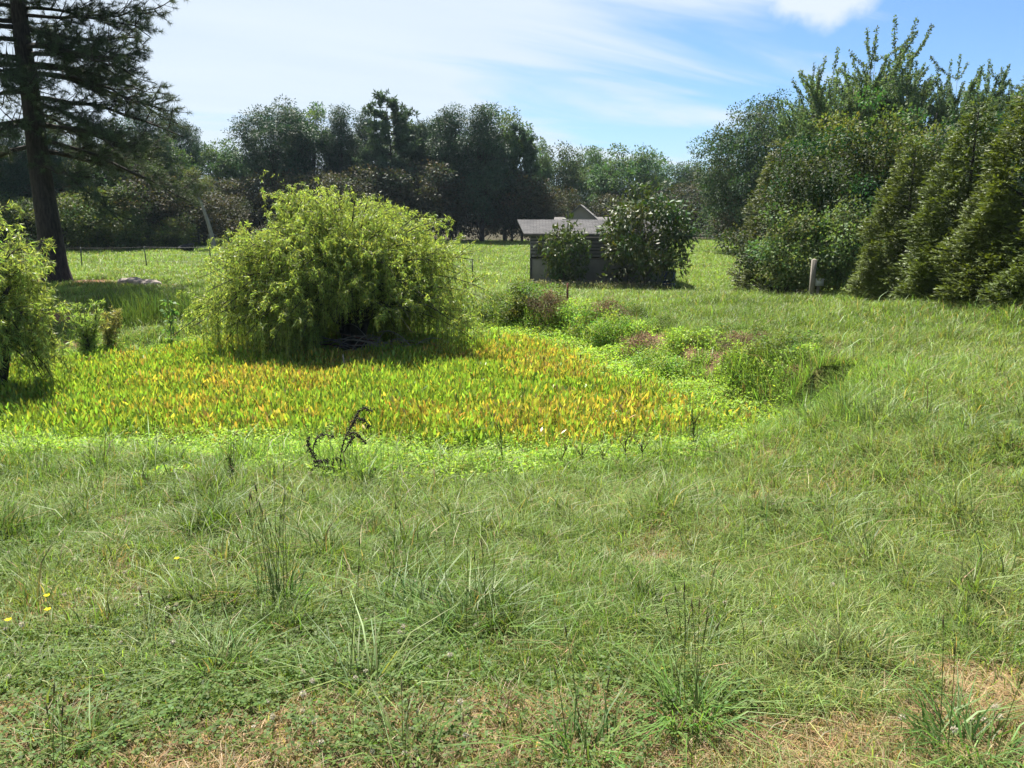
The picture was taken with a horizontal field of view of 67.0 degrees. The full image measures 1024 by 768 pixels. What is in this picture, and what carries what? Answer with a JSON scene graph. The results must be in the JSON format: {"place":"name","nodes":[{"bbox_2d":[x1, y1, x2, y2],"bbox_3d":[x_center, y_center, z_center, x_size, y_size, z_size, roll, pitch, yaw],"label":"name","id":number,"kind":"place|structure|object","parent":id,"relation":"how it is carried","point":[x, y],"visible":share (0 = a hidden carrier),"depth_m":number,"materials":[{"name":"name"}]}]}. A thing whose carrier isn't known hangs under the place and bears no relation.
{"place":"outdoors","nodes":[
{"label":"outdoors","id":0,"kind":"place"},
{"bbox_2d":[1,337,771,463],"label":"pond water","id":1,"kind":"structure","parent":0,"point":[467,441],"depth_m":10.43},
{"bbox_2d":[0,326,784,453],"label":"pond leaves","id":2,"kind":"object","parent":1,"relation":"on","point":[426,387],"visible":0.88,"depth_m":11.75,"materials":[{"name":"green plant"}]},
{"bbox_2d":[0,223,1023,767],"bbox_3d":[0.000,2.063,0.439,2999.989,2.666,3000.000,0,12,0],"label":"ground","id":3,"kind":"structure","parent":0,"point":[816,379],"depth_m":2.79,"materials":[{"name":"green plant"}]},
{"bbox_2d":[0,116,31,235],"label":"pine tree","id":4,"kind":"object","parent":3,"relation":"on","point":[19,167],"visible":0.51,"depth_m":57.25,"materials":[{"name":"green plant"}]},
{"bbox_2d":[0,191,37,248],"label":"thicket shrub","id":5,"kind":"object","parent":3,"relation":"on","point":[13,215],"visible":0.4,"depth_m":55.60,"materials":[{"name":"green plant"}]},
{"bbox_2d":[0,199,75,397],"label":"young willow","id":6,"kind":"object","parent":3,"relation":"on","point":[18,322],"visible":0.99,"depth_m":12.03,"materials":[{"name":"green plant"}]},
{"bbox_2d":[14,112,82,210],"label":"pine tree","id":7,"kind":"object","parent":3,"relation":"on","point":[57,159],"visible":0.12,"depth_m":59.18,"materials":[{"name":"green plant"}]},
{"bbox_2d":[21,189,107,250],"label":"thicket shrub","id":8,"kind":"object","parent":3,"relation":"on","point":[63,220],"visible":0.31,"depth_m":55.78,"materials":[{"name":"green plant"}]},
{"bbox_2d":[64,296,105,354],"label":"willow sapling","id":9,"kind":"object","parent":3,"relation":"on","point":[88,338],"visible":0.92,"depth_m":15.64,"materials":[{"name":"green plant"}]},
{"bbox_2d":[59,197,112,250],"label":"thicket shrub","id":10,"kind":"object","parent":3,"relation":"on","point":[90,231],"visible":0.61,"depth_m":55.89,"materials":[{"name":"green plant"}]},
{"bbox_2d":[0,675,180,767],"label":"grass clump","id":11,"kind":"object","parent":3,"relation":"on","point":[61,728],"visible":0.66,"depth_m":2.40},
{"bbox_2d":[54,150,131,216],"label":"maple tree","id":12,"kind":"object","parent":3,"relation":"on","point":[87,183],"visible":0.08,"depth_m":58.98,"materials":[{"name":"green plant"}]},
{"bbox_2d":[0,0,207,282],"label":"pine tree","id":13,"kind":"object","parent":3,"relation":"on","point":[22,70],"visible":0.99,"depth_m":26.22,"materials":[{"name":"green plant"}]},
{"bbox_2d":[93,305,122,349],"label":"willow sapling","id":14,"kind":"object","parent":3,"relation":"on","point":[110,332],"visible":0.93,"depth_m":16.42,"materials":[{"name":"green plant"}]},
{"bbox_2d":[58,181,158,250],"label":"thicket shrub","id":15,"kind":"object","parent":3,"relation":"on","point":[111,227],"visible":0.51,"depth_m":56.72,"materials":[{"name":"green plant"}]},
{"bbox_2d":[99,207,151,249],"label":"thicket shrub","id":16,"kind":"object","parent":3,"relation":"on","point":[117,229],"visible":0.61,"depth_m":57.37,"materials":[{"name":"green plant"}]},
{"bbox_2d":[99,149,168,244],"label":"maple tree","id":17,"kind":"object","parent":3,"relation":"on","point":[152,167],"visible":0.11,"depth_m":60.94,"materials":[{"name":"green plant"}]},
{"bbox_2d":[100,287,173,327],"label":"rush clump","id":18,"kind":"object","parent":3,"relation":"on","point":[140,316],"visible":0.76,"depth_m":18.49,"materials":[{"name":"green plant"}]},
{"bbox_2d":[125,105,178,185],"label":"pine tree","id":19,"kind":"object","parent":3,"relation":"on","point":[162,143],"visible":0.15,"depth_m":66.77,"materials":[{"name":"green plant"}]},
{"bbox_2d":[110,172,194,245],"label":"understory tree","id":20,"kind":"object","parent":3,"relation":"on","point":[162,204],"visible":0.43,"depth_m":59.99,"materials":[{"name":"green plant"}]},
{"bbox_2d":[45,587,280,679],"bbox_3d":[-1.446,0.939,3.072,0.930,0.340,0.821,0,12,0],"label":"grass clump","id":21,"kind":"object","parent":3,"relation":"on","point":[180,621],"visible":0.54,"depth_m":3.12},
{"bbox_2d":[152,213,198,248],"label":"thicket shrub","id":22,"kind":"object","parent":3,"relation":"on","point":[173,241],"visible":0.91,"depth_m":60.62,"materials":[{"name":"green plant"}]},
{"bbox_2d":[134,181,217,244],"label":"understory tree","id":23,"kind":"object","parent":3,"relation":"on","point":[186,210],"visible":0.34,"depth_m":62.67,"materials":[{"name":"green plant"}]},
{"bbox_2d":[164,104,206,178],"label":"pine tree","id":24,"kind":"object","parent":3,"relation":"on","point":[189,139],"visible":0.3,"depth_m":74.02,"materials":[{"name":"green plant"}]},
{"bbox_2d":[155,283,217,321],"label":"bush","id":25,"kind":"object","parent":3,"relation":"on","point":[184,306],"visible":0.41,"depth_m":19.04,"materials":[{"name":"green plant"}]},
{"bbox_2d":[37,592,345,728],"bbox_3d":[-1.109,0.931,2.897,1.099,0.388,0.994,0,12,0],"label":"grass clump","id":26,"kind":"object","parent":3,"relation":"on","point":[215,651],"visible":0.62,"depth_m":2.92,"materials":[{"name":"plant"}]},
{"bbox_2d":[180,166,215,247],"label":"leaning tree","id":27,"kind":"object","parent":3,"relation":"on","point":[191,173],"visible":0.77,"depth_m":60.19,"materials":[{"name":"green plant"}]},
{"bbox_2d":[173,188,244,243],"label":"understory tree","id":28,"kind":"object","parent":3,"relation":"on","point":[214,217],"visible":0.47,"depth_m":65.69,"materials":[{"name":"green plant"}]},
{"bbox_2d":[181,137,260,206],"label":"oak tree","id":29,"kind":"object","parent":3,"relation":"on","point":[210,154],"visible":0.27,"depth_m":87.53,"materials":[{"name":"green plant"}]},
{"bbox_2d":[211,192,260,240],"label":"understory tree","id":30,"kind":"object","parent":3,"relation":"on","point":[237,209],"visible":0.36,"depth_m":69.84,"materials":[{"name":"green plant"}]},
{"bbox_2d":[214,171,292,234],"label":"understory tree","id":31,"kind":"object","parent":3,"relation":"on","point":[249,180],"visible":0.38,"depth_m":77.81,"materials":[{"name":"green plant"}]},
{"bbox_2d":[222,93,325,192],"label":"oak tree","id":32,"kind":"object","parent":3,"relation":"on","point":[269,158],"visible":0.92,"depth_m":81.03,"materials":[{"name":"green plant"}]},
{"bbox_2d":[243,182,309,231],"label":"understory tree","id":33,"kind":"object","parent":3,"relation":"on","point":[268,201],"visible":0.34,"depth_m":76.18,"materials":[{"name":"green plant"}]},
{"bbox_2d":[197,463,382,621],"bbox_3d":[-1.079,0.733,3.606,0.951,0.677,0.763,0,12,0],"label":"grass clump","id":34,"kind":"object","parent":3,"relation":"on","point":[271,577],"visible":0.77,"depth_m":3.62,"materials":[{"name":"plant"}]},
{"bbox_2d":[254,167,344,220],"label":"understory tree","id":35,"kind":"object","parent":3,"relation":"on","point":[303,178],"visible":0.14,"depth_m":78.06,"materials":[{"name":"green plant"}]},
{"bbox_2d":[278,101,339,195],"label":"ash tree","id":36,"kind":"object","parent":3,"relation":"on","point":[315,113],"visible":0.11,"depth_m":85.29,"materials":[{"name":"green plant"}]},
{"bbox_2d":[172,169,500,363],"bbox_3d":[-3.567,-2.540,16.982,6.705,4.076,6.394,0,12,0],"label":"willow tree","id":37,"kind":"object","parent":3,"relation":"on","point":[307,271],"visible":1,"depth_m":15.38,"materials":[{"name":"green plant"}]},
{"bbox_2d":[189,563,486,758],"bbox_3d":[-0.524,0.861,2.840,0.976,0.533,1.003,6,13,26],"label":"grass clump","id":38,"kind":"object","parent":3,"relation":"on","point":[371,660],"visible":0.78,"depth_m":2.87,"materials":[{"name":"plant"}]},
{"bbox_2d":[304,406,375,479],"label":"dead weed","id":39,"kind":"object","parent":3,"relation":"on","point":[313,456],"visible":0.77,"depth_m":7.34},
{"bbox_2d":[297,170,382,220],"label":"understory tree","id":40,"kind":"object","parent":3,"relation":"on","point":[345,180],"visible":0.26,"depth_m":77.34,"materials":[{"name":"green plant"}]},
{"bbox_2d":[312,103,369,185],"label":"pine tree","id":41,"kind":"object","parent":3,"relation":"on","point":[338,143],"visible":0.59,"depth_m":83.68,"materials":[{"name":"green plant"}]},
{"bbox_2d":[291,417,394,482],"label":"grass clump","id":42,"kind":"object","parent":3,"relation":"on","point":[349,458],"visible":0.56,"depth_m":7.52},
{"bbox_2d":[322,163,424,214],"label":"understory tree","id":43,"kind":"object","parent":3,"relation":"on","point":[379,171],"visible":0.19,"depth_m":79.06,"materials":[{"name":"green plant"}]},
{"bbox_2d":[300,324,448,354],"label":"dead branches","id":44,"kind":"object","parent":3,"relation":"on","point":[369,341],"visible":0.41,"depth_m":16.12,"materials":[{"name":"plant"}]},
{"bbox_2d":[351,88,425,185],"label":"pine tree","id":45,"kind":"object","parent":3,"relation":"on","point":[403,131],"visible":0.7,"depth_m":81.47,"materials":[{"name":"green plant"}]},
{"bbox_2d":[0,487,801,767],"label":"clover cover","id":46,"kind":"object","parent":3,"relation":"on","point":[370,731],"visible":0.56,"depth_m":2.66,"materials":[{"name":"green plant"}]},
{"bbox_2d":[356,166,455,232],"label":"understory tree","id":47,"kind":"object","parent":3,"relation":"on","point":[400,182],"visible":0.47,"depth_m":78.16,"materials":[{"name":"green plant"}]},
{"bbox_2d":[309,676,508,767],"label":"grass clump","id":48,"kind":"object","parent":3,"relation":"on","point":[408,731],"visible":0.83,"depth_m":2.41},
{"bbox_2d":[0,297,829,484],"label":"margin weed","id":49,"kind":"object","parent":3,"relation":"on","point":[617,367],"visible":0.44,"depth_m":10.17,"materials":[{"name":"green plant"}]},
{"bbox_2d":[289,501,552,660],"bbox_3d":[-0.400,0.835,3.464,1.254,0.533,1.205,-3,12,-14],"label":"grass clump","id":50,"kind":"object","parent":3,"relation":"on","point":[403,586],"visible":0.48,"depth_m":3.62,"materials":[{"name":"plant"}]},
{"bbox_2d":[403,116,443,239],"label":"pine tree","id":51,"kind":"object","parent":3,"relation":"on","point":[421,153],"visible":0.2,"depth_m":85.60,"materials":[{"name":"green plant"}]},
{"bbox_2d":[374,159,490,241],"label":"understory tree","id":52,"kind":"object","parent":3,"relation":"on","point":[441,186],"visible":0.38,"depth_m":80.33,"materials":[{"name":"green plant"}]},
{"bbox_2d":[420,103,470,240],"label":"pine tree","id":53,"kind":"object","parent":3,"relation":"on","point":[441,145],"visible":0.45,"depth_m":82.31,"materials":[{"name":"green plant"}]},
{"bbox_2d":[0,234,896,293],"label":"pasture grass","id":54,"kind":"structure","parent":3,"relation":"on","point":[103,267],"depth_m":45.34,"materials":[{"name":"plant"}]},
{"bbox_2d":[419,179,495,240],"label":"understory tree","id":55,"kind":"object","parent":3,"relation":"on","point":[463,225],"visible":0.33,"depth_m":82.38,"materials":[{"name":"green plant"}]},
{"bbox_2d":[318,538,608,689],"bbox_3d":[-0.239,0.842,3.254,1.196,0.505,1.209,7,14,31],"label":"grass clump","id":56,"kind":"object","parent":3,"relation":"on","point":[452,612],"visible":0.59,"depth_m":3.29,"materials":[{"name":"plant"}]},
{"bbox_2d":[445,101,514,241],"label":"pine tree","id":57,"kind":"object","parent":3,"relation":"on","point":[480,152],"visible":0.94,"depth_m":80.68,"materials":[{"name":"green plant"}]},
{"bbox_2d":[455,290,525,328],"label":"bramble bush","id":58,"kind":"object","parent":3,"relation":"on","point":[497,302],"visible":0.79,"depth_m":19.84,"materials":[{"name":"green plant"}]},
{"bbox_2d":[468,104,546,240],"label":"ash tree","id":59,"kind":"object","parent":3,"relation":"on","point":[504,118],"visible":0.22,"depth_m":82.56,"materials":[{"name":"green plant"}]},
{"bbox_2d":[470,166,546,241],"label":"understory tree","id":60,"kind":"object","parent":3,"relation":"on","point":[513,231],"visible":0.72,"depth_m":81.87,"materials":[{"name":"green plant"}]},
{"bbox_2d":[502,121,541,240],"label":"pine tree","id":61,"kind":"object","parent":3,"relation":"on","point":[529,153],"visible":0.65,"depth_m":82.17,"materials":[{"name":"green plant"}]},
{"bbox_2d":[497,275,571,310],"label":"bramble bush","id":62,"kind":"object","parent":3,"relation":"on","point":[521,292],"visible":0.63,"depth_m":19.89,"materials":[{"name":"green plant"}]},
{"bbox_2d":[497,175,574,239],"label":"understory tree","id":63,"kind":"object","parent":3,"relation":"on","point":[548,196],"visible":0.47,"depth_m":82.71,"materials":[{"name":"green plant"}]},
{"bbox_2d":[400,624,682,767],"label":"grass clump","id":64,"kind":"object","parent":3,"relation":"on","point":[577,725],"visible":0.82,"depth_m":2.43,"materials":[{"name":"plant"}]},
{"bbox_2d":[523,287,571,319],"bbox_3d":[0.858,-1.957,19.376,1.288,1.022,1.332,-2,12,-7],"label":"dead brush","id":65,"kind":"object","parent":3,"relation":"on","point":[547,297],"visible":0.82,"depth_m":19.16,"materials":[{"name":"brown plant"}]},
{"bbox_2d":[537,140,587,208],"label":"maple tree","id":66,"kind":"object","parent":3,"relation":"on","point":[560,172],"visible":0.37,"depth_m":95.97,"materials":[{"name":"green plant"}]},
{"bbox_2d":[533,212,592,285],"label":"magnolia shrub","id":67,"kind":"object","parent":3,"relation":"on","point":[557,259],"visible":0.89,"depth_m":37.09,"materials":[{"name":"green plant"}]},
{"bbox_2d":[555,294,623,338],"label":"leafy weed","id":68,"kind":"object","parent":3,"relation":"on","point":[588,314],"visible":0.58,"depth_m":17.80,"materials":[{"name":"green plant"}]},
{"bbox_2d":[571,144,615,211],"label":"oak tree","id":69,"kind":"object","parent":3,"relation":"on","point":[597,158],"visible":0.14,"depth_m":111.78,"materials":[{"name":"green plant"}]},
{"bbox_2d":[517,220,672,285],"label":"garden shed","id":70,"kind":"structure","parent":3,"relation":"on","point":[532,229],"depth_m":38.87,"materials":[{"name":"shingle"},{"name":"grey siding"}]},
{"bbox_2d":[530,278,673,290],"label":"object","id":71,"kind":"object","parent":3,"relation":"on","point":[598,285],"visible":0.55,"depth_m":36.17,"materials":[{"name":"green plant"}]},
{"bbox_2d":[580,309,635,347],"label":"leafy weed","id":72,"kind":"object","parent":3,"relation":"on","point":[601,330],"visible":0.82,"depth_m":16.84,"materials":[{"name":"green plant"}]},
{"bbox_2d":[583,142,673,216],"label":"oak tree","id":73,"kind":"object","parent":3,"relation":"on","point":[639,167],"visible":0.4,"depth_m":98.52,"materials":[{"name":"green plant"}]},
{"bbox_2d":[594,176,700,289],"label":"magnolia tree","id":74,"kind":"object","parent":3,"relation":"on","point":[635,216],"visible":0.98,"depth_m":35.90,"materials":[{"name":"green plant"}]},
{"bbox_2d":[625,343,690,380],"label":"leafy weed","id":75,"kind":"object","parent":3,"relation":"on","point":[667,361],"visible":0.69,"depth_m":14.21,"materials":[{"name":"green plant"}]},
{"bbox_2d":[639,157,703,215],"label":"oak tree","id":76,"kind":"object","parent":3,"relation":"on","point":[669,171],"visible":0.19,"depth_m":116.29,"materials":[{"name":"green plant"}]},
{"bbox_2d":[647,181,717,238],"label":"understory tree","id":77,"kind":"object","parent":3,"relation":"on","point":[684,193],"visible":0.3,"depth_m":88.53,"materials":[{"name":"green plant"}]},
{"bbox_2d":[623,567,805,684],"bbox_3d":[0.752,0.907,3.071,0.851,0.358,0.668,7,14,31],"label":"grass clump","id":78,"kind":"object","parent":3,"relation":"on","point":[685,648],"visible":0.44,"depth_m":3.07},
{"bbox_2d":[584,581,850,767],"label":"grass clump","id":79,"kind":"object","parent":3,"relation":"on","point":[696,698],"visible":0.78,"depth_m":2.56,"materials":[{"name":"plant"}]},
{"bbox_2d":[686,93,786,250],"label":"oak tree","id":80,"kind":"object","parent":3,"relation":"on","point":[723,146],"visible":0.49,"depth_m":61.24,"materials":[{"name":"green plant"}]},
{"bbox_2d":[724,136,804,292],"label":"juniper tree","id":81,"kind":"object","parent":3,"relation":"on","point":[740,281],"visible":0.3,"depth_m":28.79,"materials":[{"name":"green plant"}]},
{"bbox_2d":[726,86,811,246],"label":"oak tree","id":82,"kind":"object","parent":3,"relation":"on","point":[762,161],"visible":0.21,"depth_m":57.34,"materials":[{"name":"green plant"}]},
{"bbox_2d":[743,328,824,362],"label":"bramble bush","id":83,"kind":"object","parent":3,"relation":"on","point":[785,343],"visible":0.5,"depth_m":12.51,"materials":[{"name":"green plant"}]},
{"bbox_2d":[743,196,844,293],"bbox_3d":[8.800,-4.020,24.246,2.960,3.646,3.449,-4,13,-17],"label":"vine thicket","id":84,"kind":"object","parent":3,"relation":"on","point":[799,229],"visible":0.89,"depth_m":23.82,"materials":[{"name":"green plant"}]},
{"bbox_2d":[712,132,881,293],"bbox_3d":[9.590,-5.179,26.049,4.929,6.438,5.041,-6,14,-28],"label":"viny tree","id":85,"kind":"object","parent":3,"relation":"on","point":[788,174],"visible":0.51,"depth_m":25.34,"materials":[{"name":"green plant"}]},
{"bbox_2d":[768,63,867,203],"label":"elm tree","id":86,"kind":"object","parent":3,"relation":"on","point":[788,128],"visible":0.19,"depth_m":40.87,"materials":[{"name":"green plant"}]},
{"bbox_2d":[803,191,886,294],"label":"vine thicket","id":87,"kind":"object","parent":3,"relation":"on","point":[846,268],"visible":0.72,"depth_m":22.90,"materials":[{"name":"green plant"}]},
{"bbox_2d":[759,84,937,289],"bbox_3d":[12.383,-6.948,28.859,6.490,7.792,5.328,9,15,38],"label":"viny tree","id":88,"kind":"object","parent":3,"relation":"on","point":[892,133],"visible":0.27,"depth_m":27.10,"materials":[{"name":"green plant"}]},
{"bbox_2d":[790,354,906,427],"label":"grass clump","id":89,"kind":"object","parent":3,"relation":"on","point":[841,405],"visible":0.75,"depth_m":7.82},
{"bbox_2d":[784,14,937,260],"bbox_3d":[17.888,-11.759,40.100,6.859,12.799,6.228,8,14,32],"label":"elm tree","id":90,"kind":"object","parent":3,"relation":"on","point":[816,101],"visible":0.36,"depth_m":38.68,"materials":[{"name":"green plant"}]},
{"bbox_2d":[806,125,937,290],"bbox_3d":[12.287,-5.429,26.794,5.167,6.750,5.285,9,15,36],"label":"viny tree","id":91,"kind":"object","parent":3,"relation":"on","point":[873,155],"visible":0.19,"depth_m":26.08,"materials":[{"name":"green plant"}]},
{"bbox_2d":[831,368,937,429],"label":"grass clump","id":92,"kind":"object","parent":3,"relation":"on","point":[888,406],"visible":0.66,"depth_m":7.54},
{"bbox_2d":[835,24,948,155],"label":"elm tree","id":93,"kind":"object","parent":3,"relation":"on","point":[925,85],"visible":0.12,"depth_m":39.23,"materials":[{"name":"green plant"}]},
{"bbox_2d":[838,135,964,300],"bbox_3d":[10.320,-4.152,20.010,3.084,4.376,3.063,3,12,14],"label":"cypress tree","id":94,"kind":"object","parent":3,"relation":"on","point":[869,272],"visible":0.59,"depth_m":19.83,"materials":[{"name":"green plant"}]},
{"bbox_2d":[857,105,967,218],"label":"viny tree","id":95,"kind":"object","parent":3,"relation":"on","point":[929,132],"visible":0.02,"depth_m":28.42,"materials":[{"name":"green plant"}]},
{"bbox_2d":[823,614,1023,767],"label":"grass clump","id":96,"kind":"object","parent":3,"relation":"on","point":[951,714],"visible":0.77,"depth_m":2.43,"materials":[{"name":"plant"}]},
{"bbox_2d":[865,64,1018,173],"bbox_3d":[21.123,-10.635,38.553,7.001,10.802,6.216,7,14,30],"label":"elm tree","id":97,"kind":"object","parent":3,"relation":"on","point":[967,95],"visible":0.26,"depth_m":36.81,"materials":[{"name":"green plant"}]},
{"bbox_2d":[862,110,1022,278],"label":"viny tree","id":98,"kind":"object","parent":3,"relation":"on","point":[944,132],"visible":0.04,"depth_m":26.62,"materials":[{"name":"green plant"}]},
{"bbox_2d":[888,97,1020,303],"bbox_3d":[10.506,-3.971,17.629,3.268,4.858,3.266,5,13,24],"label":"cypress tree","id":99,"kind":"object","parent":3,"relation":"on","point":[916,275],"visible":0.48,"depth_m":17.59,"materials":[{"name":"green plant"}]},
{"bbox_2d":[894,386,1019,441],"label":"grass clump","id":100,"kind":"object","parent":3,"relation":"on","point":[963,423],"visible":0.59,"depth_m":6.50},
{"bbox_2d":[926,54,1008,134],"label":"elm tree","id":101,"kind":"object","parent":3,"relation":"on","point":[944,107],"visible":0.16,"depth_m":38.54,"materials":[{"name":"green plant"}]},
{"bbox_2d":[927,77,1023,309],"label":"cypress tree","id":102,"kind":"object","parent":3,"relation":"on","point":[958,286],"visible":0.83,"depth_m":15.78,"materials":[{"name":"green plant"}]},
{"bbox_2d":[928,103,1023,266],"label":"viny tree","id":103,"kind":"object","parent":3,"relation":"on","point":[978,145],"visible":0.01,"depth_m":24.04,"materials":[{"name":"green plant"}]},
{"bbox_2d":[960,64,1023,151],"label":"elm tree","id":104,"kind":"object","parent":3,"relation":"on","point":[994,102],"visible":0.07,"depth_m":36.22,"materials":[{"name":"green plant"}]},
{"bbox_2d":[974,193,1023,312],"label":"cypress tree","id":105,"kind":"object","parent":3,"relation":"on","point":[1015,270],"visible":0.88,"depth_m":14.79,"materials":[{"name":"green plant"}]},
{"bbox_2d":[0,0,1023,220],"label":"sky","id":106,"kind":"structure","parent":0,"point":[660,74],"materials":[{"name":"blue"}]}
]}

